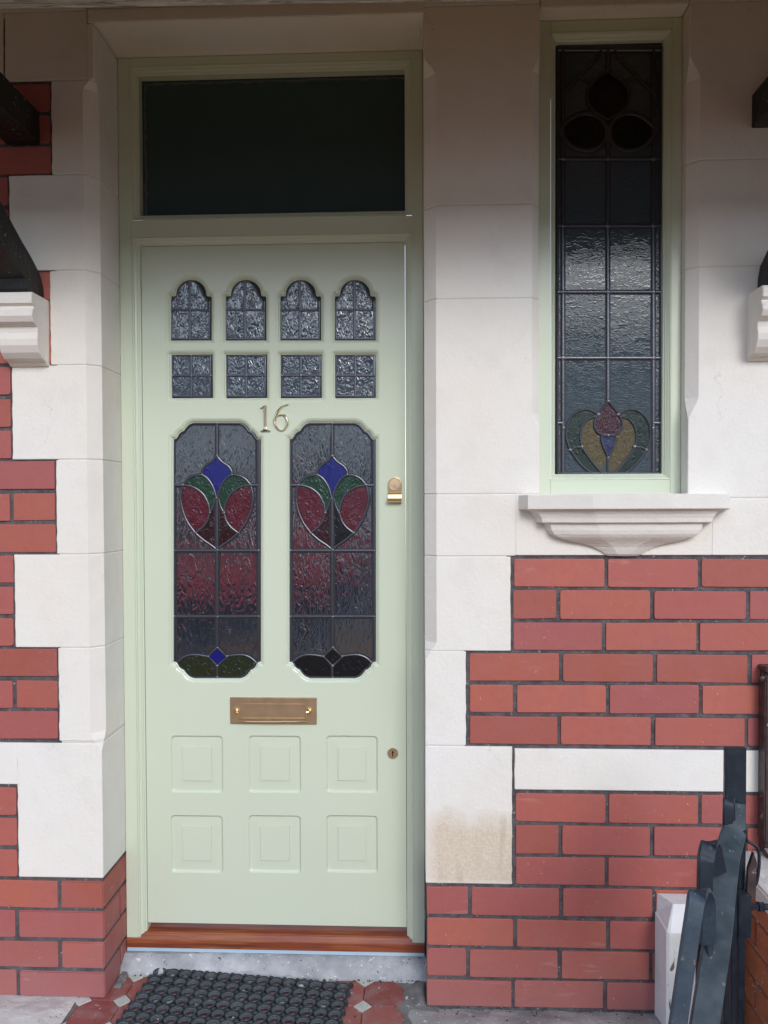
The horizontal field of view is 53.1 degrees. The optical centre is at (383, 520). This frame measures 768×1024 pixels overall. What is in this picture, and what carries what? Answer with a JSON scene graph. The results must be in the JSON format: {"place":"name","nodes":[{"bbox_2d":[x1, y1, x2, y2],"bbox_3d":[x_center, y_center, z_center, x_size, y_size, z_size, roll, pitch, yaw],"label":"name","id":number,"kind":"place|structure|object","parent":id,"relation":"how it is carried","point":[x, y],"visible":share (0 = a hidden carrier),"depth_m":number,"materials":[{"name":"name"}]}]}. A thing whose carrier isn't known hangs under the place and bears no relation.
{"place":"outdoors","nodes":[
{"label":"outdoors","id":0,"kind":"place"},
{"bbox_2d":[0,995,77,1023],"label":"pavement","id":1,"kind":"structure","parent":0,"point":[17,1009],"depth_m":2.00,"materials":[{"name":"grey concrete"}]},
{"bbox_2d":[66,1005,101,1023],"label":"pavement","id":2,"kind":"structure","parent":0,"point":[82,1015],"depth_m":1.99,"materials":[{"name":"red tile"}]},
{"bbox_2d":[62,974,438,1023],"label":"porch floor","id":3,"kind":"structure","parent":0,"point":[394,1002],"depth_m":2.04,"materials":[{"name":"red tile"}]},
{"bbox_2d":[113,971,128,987],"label":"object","id":4,"kind":"structure","parent":3,"relation":"on","point":[122,977],"depth_m":2.13,"materials":[{"name":"grey stone"}]},
{"bbox_2d":[154,976,303,1020],"bbox_3d":[-0.380,1.274,2.041,0.508,0.010,0.221,0,1,2],"label":"grit","id":5,"kind":"object","parent":3,"relation":"on","point":[301,985],"visible":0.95,"depth_m":2.10,"materials":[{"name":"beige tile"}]},
{"bbox_2d":[116,968,352,1023],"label":"door mat","id":6,"kind":"object","parent":3,"relation":"on","point":[300,1009],"depth_m":2.04,"materials":[{"name":"black rubber"}]},
{"bbox_2d":[119,923,425,983],"bbox_3d":[-0.309,1.260,2.292,0.867,0.054,0.314,0,1,2],"label":"doorstep","id":7,"kind":"object","parent":3,"relation":"on","point":[401,969],"visible":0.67,"depth_m":2.17,"materials":[{"name":"concrete"}]},
{"bbox_2d":[61,975,642,1023],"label":"dirt","id":8,"kind":"structure","parent":3,"relation":"on","point":[449,1008],"depth_m":2.00,"materials":[{"name":"grey soil"}]},
{"bbox_2d":[413,981,426,1006],"bbox_3d":[0.099,1.278,2.088,0.045,0.015,0.132,0,1,2],"label":"floor tile","id":9,"kind":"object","parent":3,"relation":"on","point":[419,989],"depth_m":2.08,"materials":[{"name":"grey tile"}]},
{"bbox_2d":[408,1009,660,1023],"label":"pavement","id":10,"kind":"structure","parent":0,"point":[464,1016],"depth_m":1.98,"materials":[{"name":"grey concrete"}]},
{"bbox_2d":[655,893,695,1023],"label":"stub post","id":11,"kind":"object","parent":10,"relation":"on","point":[669,914],"visible":0.47,"depth_m":1.93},
{"label":"path","id":12,"kind":"structure","parent":0,"visible":0},
{"bbox_2d":[0,0,767,1013],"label":"front wall","id":13,"kind":"structure","parent":12,"relation":"on","point":[592,662],"depth_m":2.00,"materials":[{"name":"brick"}]},
{"bbox_2d":[117,50,424,956],"bbox_3d":[-0.313,-0.035,2.269,0.857,2.538,0.204,0,1,2],"label":"door frame","id":14,"kind":"object","parent":13,"relation":"attached to","point":[271,150],"visible":0.99,"depth_m":2.18,"materials":[{"name":"green paint"}]},
{"bbox_2d":[141,242,406,926],"bbox_3d":[-0.312,0.191,2.206,0.750,1.944,0.066,0,1,2],"label":"front door","id":15,"kind":"structure","parent":14,"relation":"attached to","point":[274,452],"depth_m":2.20,"materials":[{"name":"green paint"}]},
{"bbox_2d":[0,0,767,297],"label":"porch canopy","id":16,"kind":"object","parent":13,"relation":"attached to","point":[19,125],"visible":0.88,"depth_m":1.88,"materials":[{"name":"brown"}]},
{"bbox_2d":[538,17,682,493],"bbox_3d":[0.590,-0.687,2.049,0.375,1.239,0.070,0,1,2],"label":"side window","id":17,"kind":"structure","parent":13,"relation":"attached to","point":[610,197],"depth_m":2.04,"materials":[{"name":"glass"}]},
{"bbox_2d":[758,664,767,857],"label":"iron plate","id":18,"kind":"object","parent":13,"relation":"attached to","point":[763,772],"visible":1,"depth_m":1.94,"materials":[{"name":"black metal"}]},
{"bbox_2d":[668,746,767,1023],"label":"iron gate","id":19,"kind":"structure","parent":12,"relation":"on","point":[720,906],"depth_m":1.41,"materials":[{"name":"black metal"}]},
{"bbox_2d":[745,851,767,1023],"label":"garden wall","id":20,"kind":"structure","parent":12,"relation":"on","point":[756,977],"depth_m":1.86,"materials":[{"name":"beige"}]}
]}

